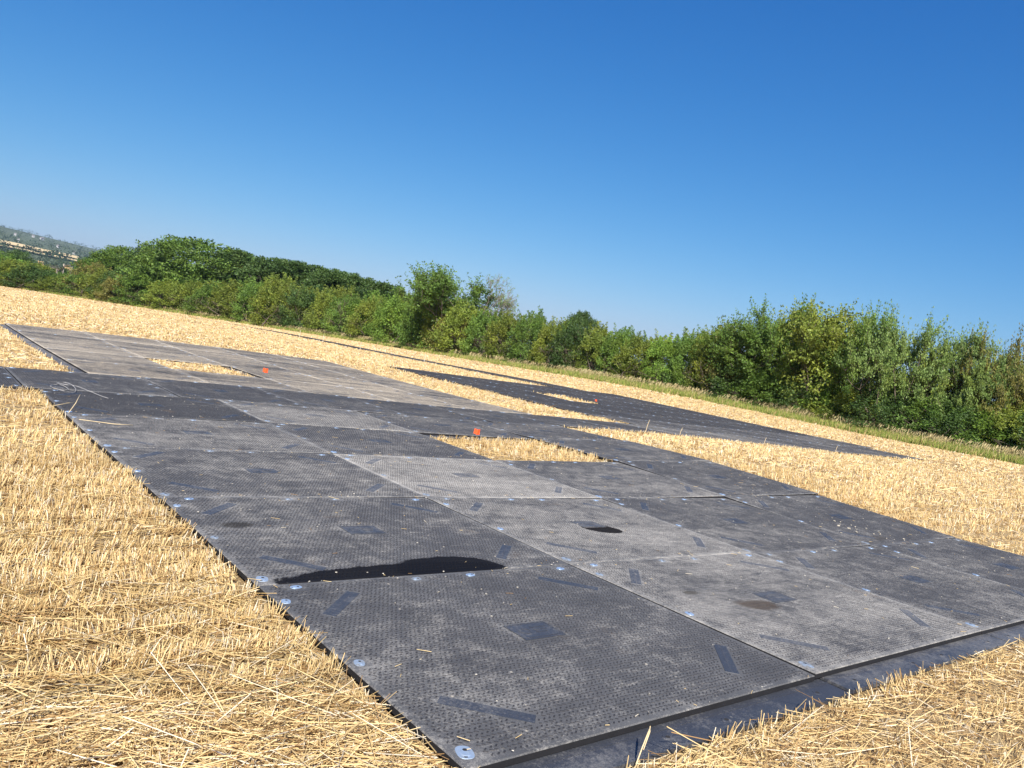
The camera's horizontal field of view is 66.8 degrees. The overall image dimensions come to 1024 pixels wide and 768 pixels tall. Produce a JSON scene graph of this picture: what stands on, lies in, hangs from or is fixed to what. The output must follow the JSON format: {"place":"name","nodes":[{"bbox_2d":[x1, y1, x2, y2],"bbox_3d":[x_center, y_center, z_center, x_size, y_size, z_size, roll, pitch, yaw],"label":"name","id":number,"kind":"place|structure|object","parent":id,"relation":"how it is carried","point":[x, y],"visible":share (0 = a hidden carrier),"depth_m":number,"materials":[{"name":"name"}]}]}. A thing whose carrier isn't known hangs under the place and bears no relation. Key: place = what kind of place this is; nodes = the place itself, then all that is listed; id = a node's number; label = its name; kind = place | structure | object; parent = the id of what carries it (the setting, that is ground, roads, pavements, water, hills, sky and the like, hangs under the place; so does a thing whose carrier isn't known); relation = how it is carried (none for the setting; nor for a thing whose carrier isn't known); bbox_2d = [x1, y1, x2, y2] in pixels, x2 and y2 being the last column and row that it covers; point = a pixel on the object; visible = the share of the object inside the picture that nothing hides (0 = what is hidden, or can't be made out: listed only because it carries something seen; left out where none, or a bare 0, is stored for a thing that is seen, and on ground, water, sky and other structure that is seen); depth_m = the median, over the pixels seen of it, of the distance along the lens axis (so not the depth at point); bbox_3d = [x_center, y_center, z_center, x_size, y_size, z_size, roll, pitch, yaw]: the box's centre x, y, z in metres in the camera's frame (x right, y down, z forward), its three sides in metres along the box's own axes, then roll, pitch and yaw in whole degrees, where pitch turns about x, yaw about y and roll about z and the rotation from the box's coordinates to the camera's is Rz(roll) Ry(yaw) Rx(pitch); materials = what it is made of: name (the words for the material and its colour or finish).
{"place":"outdoors","nodes":[
{"label":"outdoors","id":0,"kind":"place"},
{"bbox_2d":[0,226,1023,767],"bbox_3d":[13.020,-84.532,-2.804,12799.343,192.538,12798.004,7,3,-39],"label":"ground","id":1,"kind":"structure","parent":0,"point":[972,698],"depth_m":4.70,"materials":[{"name":"beige plant"}]},
{"bbox_2d":[0,264,62,290],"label":"hedge shrub","id":2,"kind":"object","parent":1,"relation":"on","point":[35,270],"visible":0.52,"depth_m":167.58,"materials":[{"name":"green plant"}]},
{"bbox_2d":[0,323,97,338],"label":"ground mat","id":3,"kind":"object","parent":1,"relation":"on","point":[10,327],"visible":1,"depth_m":24.68,"materials":[{"name":"rubber"}]},
{"bbox_2d":[9,330,115,346],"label":"ground mat","id":4,"kind":"object","parent":1,"relation":"on","point":[52,337],"visible":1,"depth_m":22.56,"materials":[{"name":"rubber"}]},
{"bbox_2d":[22,338,139,356],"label":"ground mat","id":5,"kind":"object","parent":1,"relation":"on","point":[38,343],"visible":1,"depth_m":20.47,"materials":[{"name":"rubber"}]},
{"bbox_2d":[4,367,177,396],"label":"ground mat","id":6,"kind":"object","parent":1,"relation":"on","point":[37,379],"visible":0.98,"depth_m":13.36,"materials":[{"name":"rubber"}]},
{"bbox_2d":[69,265,127,297],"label":"hedge shrub","id":7,"kind":"object","parent":1,"relation":"on","point":[95,275],"visible":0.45,"depth_m":157.83,"materials":[{"name":"green plant"}]},
{"bbox_2d":[35,348,170,368],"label":"ground mat","id":8,"kind":"object","parent":1,"relation":"on","point":[59,354],"visible":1,"depth_m":18.35,"materials":[{"name":"rubber"}]},
{"bbox_2d":[90,244,139,271],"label":"woodland tree","id":9,"kind":"object","parent":1,"relation":"on","point":[119,252],"visible":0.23,"depth_m":175.16,"materials":[{"name":"green plant"}]},
{"bbox_2d":[54,359,207,382],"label":"ground mat","id":10,"kind":"object","parent":1,"relation":"on","point":[79,366],"visible":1,"depth_m":16.28,"materials":[{"name":"rubber"}]},
{"bbox_2d":[0,224,278,324],"bbox_3d":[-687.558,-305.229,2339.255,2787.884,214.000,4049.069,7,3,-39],"label":"distant woods","id":11,"kind":"object","parent":1,"relation":"on","point":[47,254],"visible":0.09,"depth_m":1457.19,"materials":[{"name":"green plant"}]},
{"bbox_2d":[109,272,175,306],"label":"hedge shrub","id":12,"kind":"object","parent":1,"relation":"on","point":[132,283],"visible":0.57,"depth_m":149.99,"materials":[{"name":"green plant"}]},
{"bbox_2d":[100,339,196,355],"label":"ground mat","id":13,"kind":"object","parent":1,"relation":"on","point":[147,347],"visible":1,"depth_m":24.09,"materials":[{"name":"rubber"}]},
{"bbox_2d":[38,389,264,422],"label":"ground mat","id":14,"kind":"object","parent":1,"relation":"on","point":[118,404],"visible":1,"depth_m":11.66,"materials":[{"name":"rubber"}]},
{"bbox_2d":[137,276,200,308],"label":"hedge shrub","id":15,"kind":"object","parent":1,"relation":"on","point":[157,287],"visible":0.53,"depth_m":146.07,"materials":[{"name":"green plant"}]},
{"bbox_2d":[121,348,228,366],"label":"ground mat","id":16,"kind":"object","parent":1,"relation":"on","point":[145,354],"visible":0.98,"depth_m":21.90,"materials":[{"name":"rubber"}]},
{"bbox_2d":[113,234,242,293],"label":"woodland tree","id":17,"kind":"object","parent":1,"relation":"on","point":[149,262],"visible":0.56,"depth_m":152.47,"materials":[{"name":"green plant"}]},
{"bbox_2d":[154,280,207,312],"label":"hedge shrub","id":18,"kind":"object","parent":1,"relation":"on","point":[192,288],"visible":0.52,"depth_m":142.91,"materials":[{"name":"green plant"}]},
{"bbox_2d":[66,413,331,453],"bbox_3d":[-3.971,0.676,10.007,2.770,0.066,2.448,6,4,-39],"label":"ground mat","id":19,"kind":"object","parent":1,"relation":"on","point":[155,432],"visible":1,"depth_m":9.89,"materials":[{"name":"rubber"}]},
{"bbox_2d":[179,281,231,316],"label":"hedge shrub","id":20,"kind":"object","parent":1,"relation":"on","point":[204,292],"visible":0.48,"depth_m":138.07,"materials":[{"name":"green plant"}]},
{"bbox_2d":[141,377,304,406],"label":"ground mat","id":21,"kind":"object","parent":1,"relation":"on","point":[188,389],"visible":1,"depth_m":14.79,"materials":[{"name":"rubber"}]},
{"bbox_2d":[194,279,257,318],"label":"hedge shrub","id":22,"kind":"object","parent":1,"relation":"on","point":[221,301],"visible":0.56,"depth_m":133.00,"materials":[{"name":"green plant"}]},
{"bbox_2d":[196,250,257,284],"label":"woodland tree","id":23,"kind":"object","parent":1,"relation":"on","point":[240,255],"visible":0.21,"depth_m":154.52,"materials":[{"name":"green plant"}]},
{"bbox_2d":[174,369,309,392],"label":"ground mat","id":24,"kind":"object","parent":1,"relation":"on","point":[219,378],"visible":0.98,"depth_m":17.79,"materials":[{"name":"rubber"}]},
{"bbox_2d":[200,356,303,374],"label":"ground mat","id":25,"kind":"object","parent":1,"relation":"on","point":[249,365],"visible":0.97,"depth_m":23.44,"materials":[{"name":"rubber"}]},
{"bbox_2d":[229,276,278,322],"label":"hedge shrub","id":26,"kind":"object","parent":1,"relation":"on","point":[246,294],"visible":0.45,"depth_m":127.66,"materials":[{"name":"green plant"}]},
{"bbox_2d":[227,255,294,312],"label":"woodland tree","id":27,"kind":"object","parent":1,"relation":"on","point":[262,263],"visible":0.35,"depth_m":143.40,"materials":[{"name":"green plant"}]},
{"bbox_2d":[102,446,424,501],"bbox_3d":[-2.569,0.976,8.265,2.770,0.067,2.448,7,4,-39],"label":"ground mat","id":28,"kind":"object","parent":1,"relation":"on","point":[167,472],"visible":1,"depth_m":8.11,"materials":[{"name":"rubber"}]},
{"bbox_2d":[242,276,305,326],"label":"hedge shrub","id":29,"kind":"object","parent":1,"relation":"on","point":[255,317],"visible":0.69,"depth_m":123.33,"materials":[{"name":"green plant"}]},
{"bbox_2d":[224,366,344,386],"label":"ground mat","id":30,"kind":"object","parent":1,"relation":"on","point":[286,376],"visible":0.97,"depth_m":21.25,"materials":[{"name":"rubber"}]},
{"bbox_2d":[307,375,415,394],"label":"ground mat","id":31,"kind":"object","parent":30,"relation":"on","point":[359,384],"visible":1,"depth_m":22.77,"materials":[{"name":"rubber"}]},
{"bbox_2d":[271,283,324,328],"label":"hedge shrub","id":32,"kind":"object","parent":1,"relation":"on","point":[283,320],"visible":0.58,"depth_m":120.84,"materials":[{"name":"green plant"}]},
{"bbox_2d":[217,399,412,431],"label":"ground mat","id":33,"kind":"object","parent":1,"relation":"on","point":[288,414],"visible":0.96,"depth_m":13.39,"materials":[{"name":"rubber"}]},
{"bbox_2d":[301,284,345,331],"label":"hedge shrub","id":34,"kind":"object","parent":1,"relation":"on","point":[324,299],"visible":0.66,"depth_m":115.68,"materials":[{"name":"green plant"}]},
{"bbox_2d":[299,267,351,318],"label":"woodland tree","id":35,"kind":"object","parent":1,"relation":"on","point":[326,275],"visible":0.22,"depth_m":133.14,"materials":[{"name":"green plant"}]},
{"bbox_2d":[254,387,406,415],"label":"ground mat","id":36,"kind":"object","parent":1,"relation":"on","point":[308,399],"visible":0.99,"depth_m":16.24,"materials":[{"name":"rubber"}]},
{"bbox_2d":[267,378,395,401],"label":"ground mat","id":37,"kind":"object","parent":1,"relation":"on","point":[328,389],"visible":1,"depth_m":19.22,"materials":[{"name":"rubber"}]},
{"bbox_2d":[318,290,367,335],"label":"hedge shrub","id":38,"kind":"object","parent":1,"relation":"on","point":[346,306],"visible":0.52,"depth_m":111.09,"materials":[{"name":"green plant"}]},
{"bbox_2d":[159,497,567,590],"bbox_3d":[-1.167,1.279,6.523,2.770,0.064,2.448,7,3,-39],"label":"ground mat","id":39,"kind":"object","parent":1,"relation":"on","point":[374,540],"visible":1,"depth_m":6.30,"materials":[{"name":"rubber"}]},
{"bbox_2d":[342,294,391,337],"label":"hedge shrub","id":40,"kind":"object","parent":1,"relation":"on","point":[364,308],"visible":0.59,"depth_m":107.11,"materials":[{"name":"green plant"}]},
{"bbox_2d":[267,423,492,459],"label":"ground mat","id":41,"kind":"object","parent":1,"relation":"on","point":[392,443],"visible":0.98,"depth_m":11.62,"materials":[{"name":"rubber"}]},
{"bbox_2d":[363,291,415,342],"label":"hedge shrub","id":42,"kind":"object","parent":1,"relation":"on","point":[377,331],"visible":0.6,"depth_m":101.83,"materials":[{"name":"green plant"}]},
{"bbox_2d":[348,387,468,408],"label":"ground mat","id":43,"kind":"object","parent":1,"relation":"on","point":[406,398],"visible":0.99,"depth_m":20.66,"materials":[{"name":"rubber"}]},
{"bbox_2d":[395,301,434,345],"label":"hedge shrub","id":44,"kind":"object","parent":1,"relation":"on","point":[402,332],"visible":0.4,"depth_m":97.22,"materials":[{"name":"green plant"}]},
{"bbox_2d":[351,397,488,421],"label":"ground mat","id":45,"kind":"object","parent":1,"relation":"on","point":[414,409],"visible":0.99,"depth_m":17.70,"materials":[{"name":"rubber"}]},
{"bbox_2d":[435,406,563,426],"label":"ground mat","id":46,"kind":"object","parent":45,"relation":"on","point":[494,416],"visible":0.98,"depth_m":19.13,"materials":[{"name":"rubber"}]},
{"bbox_2d":[504,412,626,431],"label":"ground mat","id":47,"kind":"object","parent":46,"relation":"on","point":[562,421],"visible":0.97,"depth_m":20.52,"materials":[{"name":"rubber"}]},
{"bbox_2d":[360,412,536,442],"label":"ground mat","id":48,"kind":"object","parent":1,"relation":"on","point":[431,427],"visible":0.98,"depth_m":15.01,"materials":[{"name":"rubber"}]},
{"bbox_2d":[387,260,518,348],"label":"tall tree","id":49,"kind":"object","parent":1,"relation":"on","point":[439,284],"visible":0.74,"depth_m":92.01,"materials":[{"name":"green plant"}]},
{"bbox_2d":[429,298,489,354],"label":"hedge shrub","id":50,"kind":"object","parent":1,"relation":"on","point":[455,318],"visible":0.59,"depth_m":89.63,"materials":[{"name":"green plant"}]},
{"bbox_2d":[333,454,599,498],"bbox_3d":[-0.498,1.224,9.976,2.770,0.064,2.448,7,4,-39],"label":"ground mat","id":51,"kind":"object","parent":1,"relation":"on","point":[446,477],"visible":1,"depth_m":9.85,"materials":[{"name":"rubber"}]},
{"bbox_2d":[420,395,532,414],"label":"ground mat","id":52,"kind":"object","parent":1,"relation":"on","point":[477,405],"visible":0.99,"depth_m":22.11,"materials":[{"name":"rubber"}]},
{"bbox_2d":[458,309,504,355],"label":"hedge shrub","id":53,"kind":"object","parent":1,"relation":"on","point":[483,319],"visible":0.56,"depth_m":87.87,"materials":[{"name":"green plant"}]},
{"bbox_2d":[475,274,518,340],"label":"bare tree","id":54,"kind":"object","parent":1,"relation":"on","point":[506,301],"visible":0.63,"depth_m":92.82,"materials":[{"name":"grey plant"}]},
{"bbox_2d":[475,309,531,359],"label":"hedge shrub","id":55,"kind":"object","parent":1,"relation":"on","point":[499,330],"visible":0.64,"depth_m":84.99,"materials":[{"name":"green plant"}]},
{"bbox_2d":[0,286,1023,767],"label":"stubble","id":56,"kind":"object","parent":1,"relation":"on","point":[162,582],"visible":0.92,"depth_m":4.51,"materials":[{"name":"beige plant"}]},
{"bbox_2d":[0,284,1023,464],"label":"verge grass","id":57,"kind":"structure","parent":1,"relation":"on","point":[1003,454],"depth_m":62.64,"materials":[{"name":"plant"}]},
{"bbox_2d":[500,312,551,364],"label":"hedge shrub","id":58,"kind":"object","parent":1,"relation":"on","point":[535,325],"visible":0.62,"depth_m":81.27,"materials":[{"name":"green plant"}]},
{"bbox_2d":[470,421,618,439],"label":"ground mat","id":59,"kind":"object","parent":1,"relation":"on","point":[531,431],"visible":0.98,"depth_m":16.82,"materials":[{"name":"rubber"}]},
{"bbox_2d":[525,316,577,365],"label":"hedge shrub","id":60,"kind":"object","parent":1,"relation":"on","point":[549,330],"visible":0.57,"depth_m":79.10,"materials":[{"name":"green plant"}]},
{"bbox_2d":[258,565,850,767],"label":"ground mat","id":61,"kind":"object","parent":1,"relation":"on","point":[573,655],"visible":1,"depth_m":4.36,"materials":[{"name":"rubber"}]},
{"bbox_2d":[542,319,600,371],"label":"hedge shrub","id":62,"kind":"object","parent":1,"relation":"on","point":[575,332],"visible":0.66,"depth_m":76.97,"materials":[{"name":"green plant"}]},
{"bbox_2d":[571,326,617,373],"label":"hedge shrub","id":63,"kind":"object","parent":1,"relation":"on","point":[592,338],"visible":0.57,"depth_m":75.56,"materials":[{"name":"green plant"}]},
{"bbox_2d":[496,460,724,498],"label":"ground mat","id":64,"kind":"object","parent":1,"relation":"on","point":[612,479],"visible":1,"depth_m":11.59,"materials":[{"name":"rubber"}]},
{"bbox_2d":[592,323,639,377],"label":"hedge shrub","id":65,"kind":"object","parent":1,"relation":"on","point":[614,341],"visible":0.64,"depth_m":73.71,"materials":[{"name":"green plant"}]},
{"bbox_2d":[534,438,711,461],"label":"ground mat","id":66,"kind":"object","parent":1,"relation":"on","point":[623,450],"visible":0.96,"depth_m":15.04,"materials":[{"name":"rubber"}]},
{"bbox_2d":[605,333,664,380],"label":"hedge shrub","id":67,"kind":"object","parent":1,"relation":"on","point":[635,347],"visible":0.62,"depth_m":70.49,"materials":[{"name":"green plant"}]},
{"bbox_2d":[639,334,683,387],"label":"hedge shrub","id":68,"kind":"object","parent":1,"relation":"on","point":[656,349],"visible":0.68,"depth_m":67.81,"materials":[{"name":"green plant"}]},
{"bbox_2d":[660,326,714,392],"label":"hedge shrub","id":69,"kind":"object","parent":1,"relation":"on","point":[683,346],"visible":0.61,"depth_m":66.33,"materials":[{"name":"green plant"}]},
{"bbox_2d":[682,324,735,393],"bbox_3d":[16.808,-1.348,65.149,4.795,7.218,5.159,9,2,-4],"label":"hedge shrub","id":70,"kind":"object","parent":1,"relation":"on","point":[700,359],"visible":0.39,"depth_m":64.75,"materials":[{"name":"green plant"}]},
{"bbox_2d":[685,323,755,396],"bbox_3d":[17.419,-1.449,63.393,5.528,7.123,4.633,8,3,-29],"label":"hedge shrub","id":71,"kind":"object","parent":1,"relation":"on","point":[708,371],"visible":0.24,"depth_m":62.92,"materials":[{"name":"green plant"}]},
{"bbox_2d":[601,498,869,552],"bbox_3d":[2.969,1.809,9.947,2.770,0.064,2.448,7,4,-39],"label":"ground mat","id":72,"kind":"object","parent":1,"relation":"on","point":[748,527],"visible":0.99,"depth_m":9.84,"materials":[{"name":"rubber"}]},
{"bbox_2d":[703,357,771,401],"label":"hedge shrub","id":73,"kind":"object","parent":1,"relation":"on","point":[717,383],"visible":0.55,"depth_m":61.19,"materials":[{"name":"green plant"}]},
{"bbox_2d":[688,310,805,402],"bbox_3d":[17.971,-2.018,61.692,7.769,7.832,10.278,9,2,0],"label":"tall tree","id":74,"kind":"object","parent":1,"relation":"on","point":[755,341],"visible":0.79,"depth_m":60.54,"materials":[{"name":"green plant"}]},
{"bbox_2d":[728,292,823,407],"bbox_3d":[21.503,-2.272,60.839,8.424,9.789,9.256,8,2,-17],"label":"tall tree","id":75,"kind":"object","parent":1,"relation":"on","point":[760,326],"visible":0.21,"depth_m":60.09,"materials":[{"name":"green plant"}]},
{"bbox_2d":[729,370,826,409],"bbox_3d":[20.419,0.811,60.125,7.604,3.513,6.372,10,2,9],"label":"hedge shrub","id":76,"kind":"object","parent":1,"relation":"on","point":[750,390],"visible":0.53,"depth_m":58.90,"materials":[{"name":"green plant"}]},
{"bbox_2d":[764,370,823,413],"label":"hedge shrub","id":77,"kind":"object","parent":1,"relation":"on","point":[805,394],"visible":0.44,"depth_m":57.20,"materials":[{"name":"green plant"}]},
{"bbox_2d":[749,295,868,403],"bbox_3d":[22.092,-2.026,60.679,8.339,9.524,11.032,9,2,-2],"label":"tall tree","id":78,"kind":"object","parent":1,"relation":"on","point":[780,329],"visible":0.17,"depth_m":59.51,"materials":[{"name":"green plant"}]},
{"bbox_2d":[768,295,898,415],"bbox_3d":[23.889,-1.756,57.935,8.842,9.877,11.698,10,2,9],"label":"tall tree","id":79,"kind":"object","parent":1,"relation":"on","point":[809,356],"visible":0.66,"depth_m":56.06,"materials":[{"name":"green plant"}]},
{"bbox_2d":[807,382,888,425],"bbox_3d":[24.224,1.689,55.347,6.431,3.702,5.992,10,3,18],"label":"hedge shrub","id":80,"kind":"object","parent":1,"relation":"on","point":[841,398],"visible":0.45,"depth_m":54.40,"materials":[{"name":"green plant"}]},
{"bbox_2d":[814,299,910,419],"bbox_3d":[25.185,-1.249,55.436,5.646,9.682,7.427,12,3,44],"label":"tall tree","id":81,"kind":"object","parent":1,"relation":"on","point":[860,342],"visible":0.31,"depth_m":54.33,"materials":[{"name":"green plant"}]},
{"bbox_2d":[838,389,915,429],"bbox_3d":[25.184,2.066,54.254,5.873,3.361,7.008,9,2,-1],"label":"hedge shrub","id":82,"kind":"object","parent":1,"relation":"on","point":[860,404],"visible":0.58,"depth_m":52.47,"materials":[{"name":"green plant"}]},
{"bbox_2d":[833,300,960,430],"bbox_3d":[25.800,-1.015,53.289,7.339,9.669,8.063,9,2,-5],"label":"tall tree","id":83,"kind":"object","parent":1,"relation":"on","point":[877,354],"visible":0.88,"depth_m":52.11,"materials":[{"name":"green plant"}]},
{"bbox_2d":[869,393,941,435],"bbox_3d":[26.222,2.401,52.949,5.157,3.562,5.549,8,3,-34],"label":"hedge shrub","id":84,"kind":"object","parent":1,"relation":"on","point":[902,401],"visible":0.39,"depth_m":51.79,"materials":[{"name":"green plant"}]},
{"bbox_2d":[885,393,970,440],"bbox_3d":[27.793,2.419,51.937,5.797,3.846,5.402,10,2,18],"label":"hedge shrub","id":85,"kind":"object","parent":1,"relation":"on","point":[917,405],"visible":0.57,"depth_m":51.04,"materials":[{"name":"green plant"}]},
{"bbox_2d":[891,325,999,432],"bbox_3d":[29.450,0.245,52.312,5.290,8.417,6.235,7,3,-39],"label":"tall tree","id":86,"kind":"object","parent":1,"relation":"on","point":[921,379],"visible":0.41,"depth_m":51.87,"materials":[{"name":"green plant"}]},
{"bbox_2d":[872,538,1023,589],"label":"ground mat","id":87,"kind":"object","parent":1,"relation":"on","point":[978,560],"visible":1,"depth_m":10.04,"materials":[{"name":"rubber"}]},
{"bbox_2d":[726,495,955,545],"bbox_3d":[5.042,2.047,11.658,2.770,0.064,2.448,6,6,-39],"label":"ground mat","id":88,"kind":"object","parent":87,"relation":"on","point":[823,510],"visible":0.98,"depth_m":11.57,"materials":[{"name":"rubber"}]},
{"bbox_2d":[618,461,830,498],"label":"ground mat","id":89,"kind":"object","parent":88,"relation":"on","point":[717,478],"visible":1,"depth_m":13.29,"materials":[{"name":"rubber"}]},
{"bbox_2d":[755,546,1023,644],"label":"ground mat","id":90,"kind":"object","parent":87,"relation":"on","point":[971,601],"visible":1,"depth_m":8.00,"materials":[{"name":"rubber"}]},
{"bbox_2d":[426,497,749,564],"bbox_3d":[0.902,1.540,8.235,2.770,0.066,2.448,7,3,-39],"label":"ground mat","id":91,"kind":"object","parent":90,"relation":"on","point":[601,525],"visible":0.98,"depth_m":8.07,"materials":[{"name":"rubber"}]},
{"bbox_2d":[569,552,1010,693],"bbox_3d":[2.306,1.835,6.493,2.770,0.064,2.448,8,2,-39],"label":"ground mat","id":92,"kind":"object","parent":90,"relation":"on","point":[819,635],"visible":1,"depth_m":6.15,"materials":[{"name":"rubber"}]},
{"bbox_2d":[914,400,995,446],"bbox_3d":[28.689,2.766,50.374,5.350,3.552,5.742,11,3,31],"label":"hedge shrub","id":93,"kind":"object","parent":1,"relation":"on","point":[965,414],"visible":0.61,"depth_m":49.51,"materials":[{"name":"green plant"}]},
{"bbox_2d":[921,318,1022,438],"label":"tall tree","id":94,"kind":"object","parent":1,"relation":"on","point":[979,385],"visible":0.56,"depth_m":50.12,"materials":[{"name":"green plant"}]},
{"bbox_2d":[933,404,1022,452],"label":"hedge shrub","id":95,"kind":"object","parent":1,"relation":"on","point":[986,424],"visible":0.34,"depth_m":48.20,"materials":[{"name":"green plant"}]},
{"bbox_2d":[944,322,1023,435],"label":"tall tree","id":96,"kind":"object","parent":1,"relation":"on","point":[1013,381],"visible":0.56,"depth_m":49.35,"materials":[{"name":"green plant"}]},
{"bbox_2d":[962,345,1023,431],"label":"tall tree","id":97,"kind":"object","parent":1,"relation":"on","point":[1003,367],"visible":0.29,"depth_m":49.86,"materials":[{"name":"green plant"}]},
{"bbox_2d":[971,402,1023,449],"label":"hedge shrub","id":98,"kind":"object","parent":1,"relation":"on","point":[1007,412],"visible":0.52,"depth_m":47.49,"materials":[{"name":"green plant"}]},
{"bbox_2d":[0,0,1023,400],"label":"sky","id":99,"kind":"structure","parent":0,"point":[663,166],"materials":[{"name":"blue"}]},
{"label":"ground mat","id":100,"kind":"object","parent":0,"visible":0},
{"bbox_2d":[42,327,1017,750],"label":"straw crumbs","id":101,"kind":"object","parent":100,"relation":"on","point":[530,497],"visible":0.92,"depth_m":8.97,"materials":[{"name":"beige plant"}]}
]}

